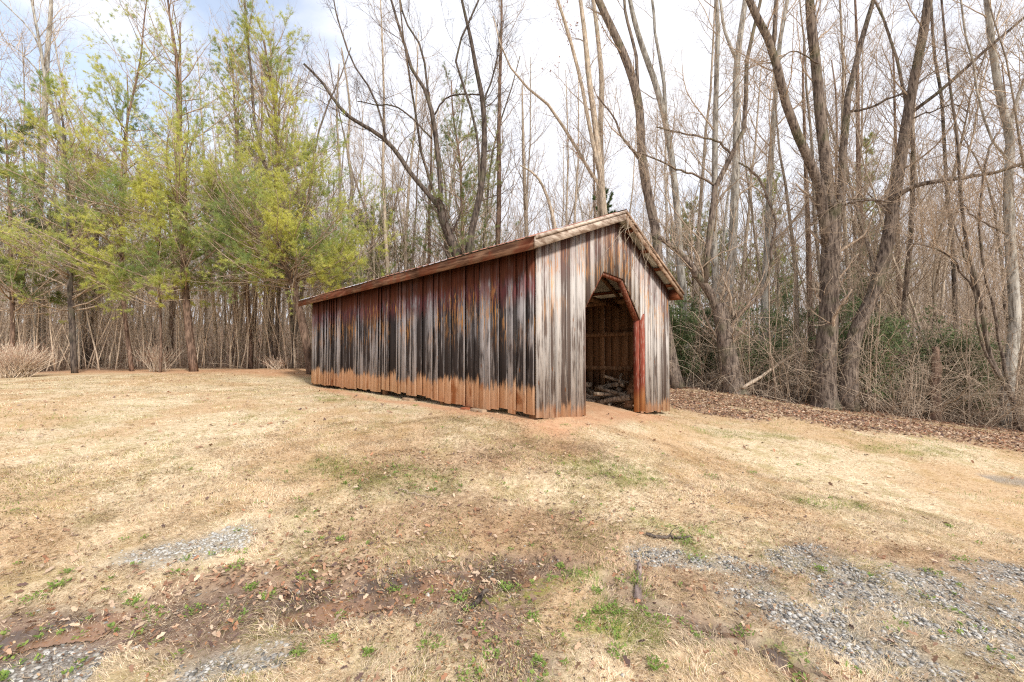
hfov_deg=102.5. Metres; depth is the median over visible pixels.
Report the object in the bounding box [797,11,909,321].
bare tree
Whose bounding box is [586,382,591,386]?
firewood log
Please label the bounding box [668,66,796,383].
bare tree
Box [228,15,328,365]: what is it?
bare tree
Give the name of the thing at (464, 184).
pine tree
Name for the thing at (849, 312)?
evergreen shrub
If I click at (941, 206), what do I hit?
bare tree
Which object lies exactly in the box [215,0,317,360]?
bare tree
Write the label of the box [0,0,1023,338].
sky
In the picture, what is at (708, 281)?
bare tree
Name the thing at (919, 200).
bare tree
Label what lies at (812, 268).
bare tree
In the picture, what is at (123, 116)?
bare tree
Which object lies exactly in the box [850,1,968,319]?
bare tree
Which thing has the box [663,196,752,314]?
pine tree
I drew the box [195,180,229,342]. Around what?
bare tree
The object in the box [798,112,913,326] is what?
bare tree
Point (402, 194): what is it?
bare tree
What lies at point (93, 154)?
bare tree
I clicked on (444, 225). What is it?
bare tree
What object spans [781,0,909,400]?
bare tree
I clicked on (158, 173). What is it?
bare tree
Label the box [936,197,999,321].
bare tree
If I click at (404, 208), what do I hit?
bare tree
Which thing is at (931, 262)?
bare tree
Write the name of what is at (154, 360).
bare shrub
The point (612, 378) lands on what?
firewood log
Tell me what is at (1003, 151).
bare tree
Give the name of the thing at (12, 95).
bare tree
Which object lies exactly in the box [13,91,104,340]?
bare tree
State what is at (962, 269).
bare tree
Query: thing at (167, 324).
bare tree
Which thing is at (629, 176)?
bare tree
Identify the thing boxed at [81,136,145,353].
bare tree
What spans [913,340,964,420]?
dead snag
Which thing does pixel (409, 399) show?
foundation block
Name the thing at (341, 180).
bare tree
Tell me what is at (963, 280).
bare tree
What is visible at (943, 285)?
bare tree
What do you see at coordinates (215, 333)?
bare tree
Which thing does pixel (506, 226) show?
bare tree
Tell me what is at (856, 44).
bare tree
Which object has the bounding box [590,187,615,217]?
pine tree
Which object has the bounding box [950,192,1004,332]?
bare tree
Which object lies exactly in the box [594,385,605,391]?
firewood log
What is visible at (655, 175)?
bare tree
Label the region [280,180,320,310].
bare tree
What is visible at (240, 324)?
bare tree
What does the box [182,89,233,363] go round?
bare tree
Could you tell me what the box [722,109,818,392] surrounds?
bare tree
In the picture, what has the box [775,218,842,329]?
bare tree
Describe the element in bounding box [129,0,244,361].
bare tree
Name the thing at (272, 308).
bare tree
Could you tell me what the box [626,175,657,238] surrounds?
bare tree
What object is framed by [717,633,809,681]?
bare dirt patch
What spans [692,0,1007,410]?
bare tree
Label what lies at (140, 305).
bare tree
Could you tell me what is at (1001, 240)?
bare tree
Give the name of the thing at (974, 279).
bare tree
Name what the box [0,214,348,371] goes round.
sapling thicket
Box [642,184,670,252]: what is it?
bare tree
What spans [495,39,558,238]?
bare tree
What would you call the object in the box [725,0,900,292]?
bare tree
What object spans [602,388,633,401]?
firewood log
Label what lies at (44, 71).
bare tree
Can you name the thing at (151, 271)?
bare tree
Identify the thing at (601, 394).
firewood log
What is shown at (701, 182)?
bare tree
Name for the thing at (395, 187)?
bare tree
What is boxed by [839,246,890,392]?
evergreen shrub
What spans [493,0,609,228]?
bare tree
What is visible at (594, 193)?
bare tree
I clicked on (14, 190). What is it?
bare tree
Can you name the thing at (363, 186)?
bare tree
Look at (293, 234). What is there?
pine tree
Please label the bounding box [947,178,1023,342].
bare tree
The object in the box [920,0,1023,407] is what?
bare tree
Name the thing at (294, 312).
bare tree
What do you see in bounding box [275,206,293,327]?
bare tree
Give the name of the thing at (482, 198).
bare tree
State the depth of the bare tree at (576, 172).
26.59 m
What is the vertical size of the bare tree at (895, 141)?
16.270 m
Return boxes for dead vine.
[605,216,656,284]
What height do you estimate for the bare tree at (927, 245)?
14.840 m
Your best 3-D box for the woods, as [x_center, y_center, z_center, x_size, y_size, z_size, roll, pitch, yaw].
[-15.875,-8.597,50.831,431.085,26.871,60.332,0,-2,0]
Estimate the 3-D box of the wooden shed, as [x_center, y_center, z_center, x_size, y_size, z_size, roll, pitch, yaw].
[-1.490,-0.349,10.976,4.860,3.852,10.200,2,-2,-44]
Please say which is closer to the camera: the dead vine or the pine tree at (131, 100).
the dead vine
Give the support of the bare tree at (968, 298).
on the ground at (604, 414)
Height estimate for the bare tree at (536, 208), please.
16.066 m
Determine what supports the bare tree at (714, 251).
on the ground at (604, 414)
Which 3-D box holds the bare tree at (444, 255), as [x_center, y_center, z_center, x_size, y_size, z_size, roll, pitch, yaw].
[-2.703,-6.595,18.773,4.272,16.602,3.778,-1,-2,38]
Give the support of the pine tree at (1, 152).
on the ground at (604, 414)
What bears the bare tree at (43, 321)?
on the ground at (604, 414)
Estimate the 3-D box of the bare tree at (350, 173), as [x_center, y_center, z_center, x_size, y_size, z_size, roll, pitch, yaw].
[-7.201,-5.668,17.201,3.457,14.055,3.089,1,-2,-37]
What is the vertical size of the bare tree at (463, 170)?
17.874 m
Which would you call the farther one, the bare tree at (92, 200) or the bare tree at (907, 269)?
the bare tree at (92, 200)
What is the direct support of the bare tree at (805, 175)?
on the ground at (604, 414)
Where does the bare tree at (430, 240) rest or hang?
on the ground at (604, 414)
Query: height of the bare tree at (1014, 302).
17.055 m
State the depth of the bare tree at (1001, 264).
15.40 m
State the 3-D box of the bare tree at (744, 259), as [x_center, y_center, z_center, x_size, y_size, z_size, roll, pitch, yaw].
[10.559,-5.796,19.148,5.540,16.894,4.525,1,-2,-26]
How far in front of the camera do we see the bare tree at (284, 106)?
19.00 m
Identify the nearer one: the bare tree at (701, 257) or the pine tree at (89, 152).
the bare tree at (701, 257)
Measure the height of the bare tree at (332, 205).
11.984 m
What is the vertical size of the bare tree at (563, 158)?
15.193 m
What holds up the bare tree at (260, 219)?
on the ground at (604, 414)
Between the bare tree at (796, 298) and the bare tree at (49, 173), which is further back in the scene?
the bare tree at (49, 173)
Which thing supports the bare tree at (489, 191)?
on the ground at (604, 414)
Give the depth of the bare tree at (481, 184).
15.13 m
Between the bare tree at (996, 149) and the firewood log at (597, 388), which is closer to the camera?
the firewood log at (597, 388)
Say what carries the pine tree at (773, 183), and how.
on the ground at (604, 414)
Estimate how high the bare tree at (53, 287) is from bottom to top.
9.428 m
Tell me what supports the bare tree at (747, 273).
on the ground at (604, 414)
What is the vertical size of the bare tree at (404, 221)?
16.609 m
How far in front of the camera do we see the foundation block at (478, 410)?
6.72 m
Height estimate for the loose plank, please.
0.870 m
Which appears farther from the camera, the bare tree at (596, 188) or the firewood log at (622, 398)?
the bare tree at (596, 188)
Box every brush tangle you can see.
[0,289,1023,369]
[0,318,303,371]
[669,253,1023,432]
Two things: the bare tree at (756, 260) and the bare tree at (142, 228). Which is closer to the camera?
the bare tree at (142, 228)
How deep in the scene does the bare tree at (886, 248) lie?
10.93 m
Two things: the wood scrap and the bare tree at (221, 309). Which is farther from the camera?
the bare tree at (221, 309)
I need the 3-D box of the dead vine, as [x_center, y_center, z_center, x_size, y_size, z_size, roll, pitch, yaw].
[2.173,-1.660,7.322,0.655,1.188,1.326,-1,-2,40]
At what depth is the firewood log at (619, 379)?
9.03 m
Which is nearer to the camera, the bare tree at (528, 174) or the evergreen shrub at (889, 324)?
the evergreen shrub at (889, 324)
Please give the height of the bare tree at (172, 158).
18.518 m
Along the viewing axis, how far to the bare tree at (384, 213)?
17.71 m
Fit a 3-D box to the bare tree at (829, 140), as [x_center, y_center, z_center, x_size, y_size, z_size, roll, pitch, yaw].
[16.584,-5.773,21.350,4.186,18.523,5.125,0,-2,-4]
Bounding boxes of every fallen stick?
[398,488,435,500]
[471,588,488,608]
[646,527,692,538]
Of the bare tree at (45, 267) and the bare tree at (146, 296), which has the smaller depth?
the bare tree at (45, 267)
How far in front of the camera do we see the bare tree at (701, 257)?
14.71 m
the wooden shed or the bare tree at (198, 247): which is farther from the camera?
the bare tree at (198, 247)
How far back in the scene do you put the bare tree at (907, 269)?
11.55 m
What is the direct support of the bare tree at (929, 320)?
on the ground at (604, 414)
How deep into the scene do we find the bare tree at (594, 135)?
15.11 m
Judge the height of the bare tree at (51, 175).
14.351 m
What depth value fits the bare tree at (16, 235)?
34.01 m
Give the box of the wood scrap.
[634,561,641,599]
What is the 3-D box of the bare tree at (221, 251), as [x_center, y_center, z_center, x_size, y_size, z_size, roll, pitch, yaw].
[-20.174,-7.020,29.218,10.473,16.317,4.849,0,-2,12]
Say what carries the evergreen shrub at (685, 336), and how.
on the ground at (604, 414)
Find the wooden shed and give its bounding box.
[298,209,684,418]
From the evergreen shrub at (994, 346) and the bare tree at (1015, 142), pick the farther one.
the bare tree at (1015, 142)
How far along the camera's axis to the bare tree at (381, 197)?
32.65 m
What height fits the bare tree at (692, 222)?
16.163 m
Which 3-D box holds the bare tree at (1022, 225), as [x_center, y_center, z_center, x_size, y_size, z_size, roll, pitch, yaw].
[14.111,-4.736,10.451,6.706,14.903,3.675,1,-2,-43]
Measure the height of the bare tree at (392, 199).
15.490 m
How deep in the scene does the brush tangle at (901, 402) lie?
10.86 m
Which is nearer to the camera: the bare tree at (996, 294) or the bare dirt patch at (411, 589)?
the bare dirt patch at (411, 589)
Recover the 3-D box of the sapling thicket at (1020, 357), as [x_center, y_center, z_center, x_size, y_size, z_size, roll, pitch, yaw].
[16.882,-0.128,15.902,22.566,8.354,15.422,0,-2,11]
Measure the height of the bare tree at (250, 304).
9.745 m
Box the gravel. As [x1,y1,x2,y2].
[3,426,1023,681]
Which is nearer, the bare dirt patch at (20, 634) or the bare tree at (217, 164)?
the bare dirt patch at (20, 634)
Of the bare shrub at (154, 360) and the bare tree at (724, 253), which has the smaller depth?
the bare shrub at (154, 360)
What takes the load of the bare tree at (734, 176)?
on the ground at (604, 414)
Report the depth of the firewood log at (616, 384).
9.04 m
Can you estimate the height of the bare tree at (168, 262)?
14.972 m
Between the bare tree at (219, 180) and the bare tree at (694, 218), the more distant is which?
the bare tree at (694, 218)
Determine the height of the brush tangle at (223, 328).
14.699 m
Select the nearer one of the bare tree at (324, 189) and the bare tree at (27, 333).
the bare tree at (27, 333)
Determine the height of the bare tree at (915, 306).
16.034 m
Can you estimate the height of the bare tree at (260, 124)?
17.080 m
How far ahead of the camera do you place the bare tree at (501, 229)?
23.11 m
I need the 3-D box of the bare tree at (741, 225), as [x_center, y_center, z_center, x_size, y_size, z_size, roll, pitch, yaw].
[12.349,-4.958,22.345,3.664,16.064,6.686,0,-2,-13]
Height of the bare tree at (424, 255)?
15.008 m
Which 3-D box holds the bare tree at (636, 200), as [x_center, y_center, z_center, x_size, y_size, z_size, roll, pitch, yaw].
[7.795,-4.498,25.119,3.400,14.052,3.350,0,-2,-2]
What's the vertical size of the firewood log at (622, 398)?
0.309 m
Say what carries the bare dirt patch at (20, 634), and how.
on the ground at (604, 414)
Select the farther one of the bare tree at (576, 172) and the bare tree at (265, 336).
the bare tree at (576, 172)
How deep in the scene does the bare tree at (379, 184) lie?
21.73 m
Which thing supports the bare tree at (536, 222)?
on the ground at (604, 414)
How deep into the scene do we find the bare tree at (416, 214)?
24.71 m
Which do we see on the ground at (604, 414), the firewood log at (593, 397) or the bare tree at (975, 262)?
the bare tree at (975, 262)
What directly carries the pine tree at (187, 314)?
on the ground at (604, 414)
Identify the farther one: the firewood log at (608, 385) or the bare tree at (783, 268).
the bare tree at (783, 268)
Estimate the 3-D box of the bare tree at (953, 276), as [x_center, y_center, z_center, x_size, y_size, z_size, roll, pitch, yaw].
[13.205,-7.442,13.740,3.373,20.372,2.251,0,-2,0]
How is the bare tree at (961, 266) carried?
on the ground at (604, 414)
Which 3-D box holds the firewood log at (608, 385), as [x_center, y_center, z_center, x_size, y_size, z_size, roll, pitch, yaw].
[2.187,1.084,9.414,0.817,0.406,0.135,-1,-2,27]
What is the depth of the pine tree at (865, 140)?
26.92 m
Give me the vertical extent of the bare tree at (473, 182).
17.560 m
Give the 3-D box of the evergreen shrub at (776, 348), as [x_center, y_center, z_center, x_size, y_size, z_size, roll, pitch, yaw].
[7.762,0.228,12.741,2.308,2.974,1.650,0,-2,0]
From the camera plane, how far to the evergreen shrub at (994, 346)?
11.06 m
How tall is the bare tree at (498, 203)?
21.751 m
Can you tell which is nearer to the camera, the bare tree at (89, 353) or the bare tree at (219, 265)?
the bare tree at (89, 353)
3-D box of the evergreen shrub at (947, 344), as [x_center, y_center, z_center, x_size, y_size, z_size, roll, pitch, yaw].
[12.009,0.541,11.838,2.774,3.454,1.929,-2,-2,44]
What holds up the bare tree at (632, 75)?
on the ground at (604, 414)
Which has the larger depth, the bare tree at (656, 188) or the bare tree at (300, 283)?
the bare tree at (656, 188)
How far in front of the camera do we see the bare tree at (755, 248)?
17.84 m
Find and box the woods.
[0,140,1023,373]
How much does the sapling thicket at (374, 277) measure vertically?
11.297 m
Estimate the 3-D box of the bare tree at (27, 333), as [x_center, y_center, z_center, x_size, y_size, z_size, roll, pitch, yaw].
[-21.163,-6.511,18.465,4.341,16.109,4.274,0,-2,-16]
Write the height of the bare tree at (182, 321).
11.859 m
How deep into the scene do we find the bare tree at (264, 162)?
16.14 m
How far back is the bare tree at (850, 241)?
21.08 m
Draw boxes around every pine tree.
[0,0,225,370]
[0,0,308,371]
[0,69,175,372]
[0,116,114,370]
[0,117,79,272]
[17,149,157,361]
[64,166,246,371]
[141,0,403,374]
[187,33,338,368]
[313,185,421,288]
[382,61,519,259]
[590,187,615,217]
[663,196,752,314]
[724,169,802,339]
[813,131,917,292]
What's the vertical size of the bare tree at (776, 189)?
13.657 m
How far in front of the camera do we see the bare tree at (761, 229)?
31.90 m
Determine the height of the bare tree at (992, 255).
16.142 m
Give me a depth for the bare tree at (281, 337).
23.97 m
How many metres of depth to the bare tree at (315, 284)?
17.73 m
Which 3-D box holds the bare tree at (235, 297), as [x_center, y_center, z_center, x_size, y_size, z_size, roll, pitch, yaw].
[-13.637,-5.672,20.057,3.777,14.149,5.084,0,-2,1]
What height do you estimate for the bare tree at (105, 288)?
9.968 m
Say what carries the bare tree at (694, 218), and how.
on the ground at (604, 414)
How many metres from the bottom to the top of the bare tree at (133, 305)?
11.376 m
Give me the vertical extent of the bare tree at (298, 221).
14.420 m
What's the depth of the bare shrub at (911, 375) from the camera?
10.76 m
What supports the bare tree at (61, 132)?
on the ground at (604, 414)
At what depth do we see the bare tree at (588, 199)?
29.18 m
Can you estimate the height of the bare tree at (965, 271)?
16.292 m
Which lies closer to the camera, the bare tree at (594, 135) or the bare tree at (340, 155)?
the bare tree at (594, 135)
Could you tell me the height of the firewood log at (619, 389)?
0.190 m
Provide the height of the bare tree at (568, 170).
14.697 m
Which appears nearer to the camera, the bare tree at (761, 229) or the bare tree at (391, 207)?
the bare tree at (391, 207)
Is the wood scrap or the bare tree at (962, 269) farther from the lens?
the bare tree at (962, 269)
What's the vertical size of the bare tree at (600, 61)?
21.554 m
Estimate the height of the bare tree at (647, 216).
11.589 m
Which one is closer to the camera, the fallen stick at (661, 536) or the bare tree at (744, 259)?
the fallen stick at (661, 536)
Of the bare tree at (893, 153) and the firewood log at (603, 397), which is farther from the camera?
the bare tree at (893, 153)
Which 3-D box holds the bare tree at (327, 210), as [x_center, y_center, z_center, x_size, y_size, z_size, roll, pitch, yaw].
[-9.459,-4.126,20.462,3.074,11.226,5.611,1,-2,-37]
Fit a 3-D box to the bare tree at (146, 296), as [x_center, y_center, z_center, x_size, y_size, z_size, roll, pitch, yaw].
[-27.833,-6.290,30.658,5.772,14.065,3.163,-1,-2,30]
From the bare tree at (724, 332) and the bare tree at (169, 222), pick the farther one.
the bare tree at (169, 222)
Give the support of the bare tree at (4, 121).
on the ground at (604, 414)
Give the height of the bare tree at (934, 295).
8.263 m
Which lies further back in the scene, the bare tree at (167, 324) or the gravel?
the bare tree at (167, 324)
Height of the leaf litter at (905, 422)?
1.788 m
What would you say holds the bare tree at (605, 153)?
on the ground at (604, 414)
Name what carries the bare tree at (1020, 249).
on the ground at (604, 414)
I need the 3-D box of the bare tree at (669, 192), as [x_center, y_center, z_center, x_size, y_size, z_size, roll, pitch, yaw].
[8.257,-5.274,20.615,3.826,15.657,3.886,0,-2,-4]
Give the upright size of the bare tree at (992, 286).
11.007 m
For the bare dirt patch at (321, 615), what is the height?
0.023 m
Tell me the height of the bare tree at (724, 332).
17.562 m
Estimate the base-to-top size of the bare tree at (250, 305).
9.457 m
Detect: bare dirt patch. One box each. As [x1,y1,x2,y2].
[0,611,127,655]
[278,604,357,628]
[312,564,540,612]
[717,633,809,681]
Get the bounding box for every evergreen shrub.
[669,294,705,385]
[688,293,735,386]
[734,302,799,393]
[738,273,819,394]
[801,297,869,385]
[837,310,920,410]
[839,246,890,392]
[876,303,998,412]
[913,325,1023,419]
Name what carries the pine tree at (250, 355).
on the ground at (604, 414)
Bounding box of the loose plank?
[624,365,639,407]
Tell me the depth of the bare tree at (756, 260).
36.19 m
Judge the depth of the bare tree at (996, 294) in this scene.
28.31 m
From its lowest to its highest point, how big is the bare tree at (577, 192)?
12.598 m
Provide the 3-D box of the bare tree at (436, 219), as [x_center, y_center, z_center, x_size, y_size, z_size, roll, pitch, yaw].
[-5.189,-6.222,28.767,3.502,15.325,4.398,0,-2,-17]
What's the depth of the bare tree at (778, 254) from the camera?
27.85 m
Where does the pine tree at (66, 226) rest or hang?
on the ground at (604, 414)
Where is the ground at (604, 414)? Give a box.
[0,324,1023,681]
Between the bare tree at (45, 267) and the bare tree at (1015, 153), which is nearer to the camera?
the bare tree at (1015, 153)
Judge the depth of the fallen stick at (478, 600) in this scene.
2.51 m
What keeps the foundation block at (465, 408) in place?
on the ground at (604, 414)
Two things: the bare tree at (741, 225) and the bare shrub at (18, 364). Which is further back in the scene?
the bare tree at (741, 225)
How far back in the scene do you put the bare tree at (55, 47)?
24.50 m
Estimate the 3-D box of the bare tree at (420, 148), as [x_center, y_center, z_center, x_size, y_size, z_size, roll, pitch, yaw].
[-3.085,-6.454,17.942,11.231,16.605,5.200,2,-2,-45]
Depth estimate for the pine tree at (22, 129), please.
16.15 m
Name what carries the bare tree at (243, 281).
on the ground at (604, 414)
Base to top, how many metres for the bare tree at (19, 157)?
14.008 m
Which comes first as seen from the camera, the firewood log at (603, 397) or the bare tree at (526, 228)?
the firewood log at (603, 397)
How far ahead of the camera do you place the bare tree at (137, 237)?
26.56 m
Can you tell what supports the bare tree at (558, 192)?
on the ground at (604, 414)
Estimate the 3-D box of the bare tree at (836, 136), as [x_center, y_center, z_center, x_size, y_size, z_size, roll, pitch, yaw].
[12.939,-4.795,16.089,3.630,15.030,4.885,-1,-2,20]
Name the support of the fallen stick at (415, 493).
on the ground at (604, 414)
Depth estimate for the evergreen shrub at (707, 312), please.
14.27 m
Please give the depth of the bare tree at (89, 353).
18.39 m
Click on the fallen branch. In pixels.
(755, 380)
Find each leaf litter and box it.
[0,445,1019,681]
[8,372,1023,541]
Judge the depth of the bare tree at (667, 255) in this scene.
23.97 m
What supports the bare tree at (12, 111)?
on the ground at (604, 414)
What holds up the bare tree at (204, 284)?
on the ground at (604, 414)
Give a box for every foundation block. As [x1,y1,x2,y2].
[402,397,417,400]
[460,407,471,409]
[470,408,489,412]
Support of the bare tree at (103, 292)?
on the ground at (604, 414)
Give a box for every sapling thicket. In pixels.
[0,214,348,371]
[285,161,724,366]
[675,198,1023,428]
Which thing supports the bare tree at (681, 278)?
on the ground at (604, 414)
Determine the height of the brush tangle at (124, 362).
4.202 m
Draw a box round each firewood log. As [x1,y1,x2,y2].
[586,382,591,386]
[586,394,601,399]
[593,380,625,391]
[593,392,626,395]
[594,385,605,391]
[595,394,631,403]
[599,396,622,403]
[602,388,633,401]
[603,374,628,383]
[613,379,625,386]
[615,387,623,391]
[618,373,622,383]
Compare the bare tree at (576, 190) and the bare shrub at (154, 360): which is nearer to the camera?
the bare shrub at (154, 360)
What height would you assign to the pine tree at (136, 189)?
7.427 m
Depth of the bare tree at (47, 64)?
17.69 m
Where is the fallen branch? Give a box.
[741,350,813,389]
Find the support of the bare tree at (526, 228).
on the ground at (604, 414)
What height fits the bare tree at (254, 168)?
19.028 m
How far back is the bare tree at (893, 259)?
13.46 m
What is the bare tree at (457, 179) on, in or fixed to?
on the ground at (604, 414)
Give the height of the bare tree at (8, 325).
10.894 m
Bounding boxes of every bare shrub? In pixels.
[0,340,64,377]
[125,341,186,371]
[261,355,288,369]
[814,343,984,417]
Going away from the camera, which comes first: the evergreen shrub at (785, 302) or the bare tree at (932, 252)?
the evergreen shrub at (785, 302)
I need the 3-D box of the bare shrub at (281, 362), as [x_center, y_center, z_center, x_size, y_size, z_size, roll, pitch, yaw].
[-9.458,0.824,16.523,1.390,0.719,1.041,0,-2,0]
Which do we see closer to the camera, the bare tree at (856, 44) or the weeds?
the weeds
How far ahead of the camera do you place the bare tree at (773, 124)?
14.08 m
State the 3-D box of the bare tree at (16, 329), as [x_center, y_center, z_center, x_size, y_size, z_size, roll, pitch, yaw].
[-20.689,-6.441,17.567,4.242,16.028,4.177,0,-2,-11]
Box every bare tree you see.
[0,0,96,371]
[0,0,159,368]
[0,3,73,345]
[0,12,37,270]
[0,18,109,352]
[0,22,30,294]
[0,50,48,247]
[0,83,64,295]
[0,138,29,286]
[0,141,94,354]
[0,160,30,304]
[1,109,85,360]
[1,139,93,368]
[11,104,76,286]
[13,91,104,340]
[25,2,121,339]
[28,194,63,344]
[29,65,111,315]
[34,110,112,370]
[38,64,139,368]
[40,170,117,367]
[51,74,122,296]
[65,198,136,366]
[73,119,118,350]
[76,174,128,365]
[80,48,173,345]
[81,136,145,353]
[94,145,162,358]
[102,155,176,357]
[108,112,171,330]
[109,131,199,347]
[110,109,240,354]
[125,154,165,353]
[125,207,147,341]
[128,110,203,289]
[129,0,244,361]
[134,103,200,350]
[139,200,199,364]
[144,161,200,348]
[145,84,204,344]
[148,161,202,358]
[149,168,240,351]
[150,83,227,361]
[160,139,274,349]
[163,32,250,366]
[166,0,282,368]
[181,0,366,367]
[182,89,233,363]
[184,57,252,362]
[188,86,267,363]
[195,95,233,352]
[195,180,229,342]
[205,234,232,354]
[206,147,248,336]
[208,30,321,366]
[212,48,335,364]
[213,51,285,360]
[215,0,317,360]
[219,152,266,319]
[222,209,263,348]
[225,67,316,367]
[227,33,306,364]
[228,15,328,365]
[229,88,283,356]
[231,195,267,348]
[242,15,322,323]
[263,131,302,352]
[266,28,356,348]
[275,27,454,271]
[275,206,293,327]
[279,0,509,260]
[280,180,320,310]
[281,130,326,307]
[299,127,355,309]
[301,118,370,293]
[304,66,380,278]
[308,41,373,287]
[308,137,347,239]
[309,160,352,291]
[329,122,438,283]
[336,0,434,277]
[337,68,392,285]
[341,123,402,280]
[344,0,543,260]
[356,5,452,271]
[359,149,399,263]
[363,98,422,273]
[367,85,458,269]
[370,76,427,270]
[370,135,419,276]
[374,149,420,275]
[385,168,424,263]
[390,176,421,268]
[392,65,474,267]
[395,24,508,259]
[408,70,517,267]
[417,0,538,252]
[424,153,457,255]
[432,115,488,242]
[447,122,484,235]
[448,0,598,248]
[449,149,479,249]
[452,115,495,235]
[466,138,521,244]
[467,137,512,241]
[483,195,533,241]
[486,85,558,237]
[489,195,529,244]
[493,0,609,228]
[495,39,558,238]
[505,170,565,238]
[509,126,617,238]
[511,209,542,235]
[525,43,595,229]
[532,49,611,227]
[533,128,580,231]
[541,0,620,215]
[542,89,634,227]
[545,0,620,331]
[560,111,591,220]
[560,172,589,222]
[562,71,646,223]
[566,0,685,388]
[573,129,635,220]
[578,182,596,214]
[581,104,663,234]
[588,0,864,395]
[615,185,673,268]
[616,0,695,386]
[618,86,689,244]
[619,158,653,230]
[624,0,803,386]
[625,95,700,306]
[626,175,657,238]
[627,23,707,304]
[633,0,785,382]
[638,74,708,334]
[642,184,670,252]
[663,90,730,304]
[664,86,768,385]
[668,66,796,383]
[669,14,802,350]
[674,221,723,322]
[676,0,921,392]
[680,180,706,302]
[688,108,786,334]
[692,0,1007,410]
[705,0,786,303]
[705,149,773,363]
[706,83,811,309]
[710,200,757,329]
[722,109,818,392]
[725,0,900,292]
[738,153,787,327]
[740,14,881,395]
[740,47,880,400]
[746,211,774,327]
[752,190,802,328]
[757,152,819,328]
[757,197,806,334]
[771,0,1023,411]
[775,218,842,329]
[779,0,961,333]
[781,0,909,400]
[785,1,1023,409]
[786,0,1003,410]
[788,38,868,324]
[795,19,929,324]
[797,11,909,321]
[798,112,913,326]
[798,207,842,336]
[806,10,941,338]
[810,0,961,401]
[839,23,974,317]
[840,161,887,326]
[844,0,1023,431]
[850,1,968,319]
[871,128,989,423]
[873,3,963,419]
[875,8,1023,351]
[876,184,1023,420]
[878,52,983,335]
[880,101,997,359]
[889,153,986,348]
[889,159,992,336]
[893,0,1023,416]
[904,147,1004,359]
[917,143,971,327]
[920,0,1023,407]
[921,215,1000,326]
[930,62,1023,354]
[933,199,1000,334]
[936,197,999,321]
[938,0,1023,427]
[940,124,1021,360]
[942,146,1023,341]
[944,213,991,333]
[946,43,1023,317]
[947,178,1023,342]
[948,251,1003,337]
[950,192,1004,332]
[953,1,1023,295]
[960,188,1023,349]
[964,50,1023,325]
[965,16,1023,294]
[965,105,1023,367]
[977,235,1022,361]
[993,82,1023,294]
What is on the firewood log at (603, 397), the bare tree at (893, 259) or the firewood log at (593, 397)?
the firewood log at (593, 397)
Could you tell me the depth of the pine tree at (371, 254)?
21.75 m
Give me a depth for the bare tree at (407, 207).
19.20 m
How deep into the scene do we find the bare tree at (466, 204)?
20.93 m
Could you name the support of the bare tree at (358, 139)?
on the ground at (604, 414)
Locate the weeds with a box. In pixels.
[0,404,1019,681]
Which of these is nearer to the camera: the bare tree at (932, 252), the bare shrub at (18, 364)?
the bare shrub at (18, 364)
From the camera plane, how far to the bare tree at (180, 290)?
21.25 m

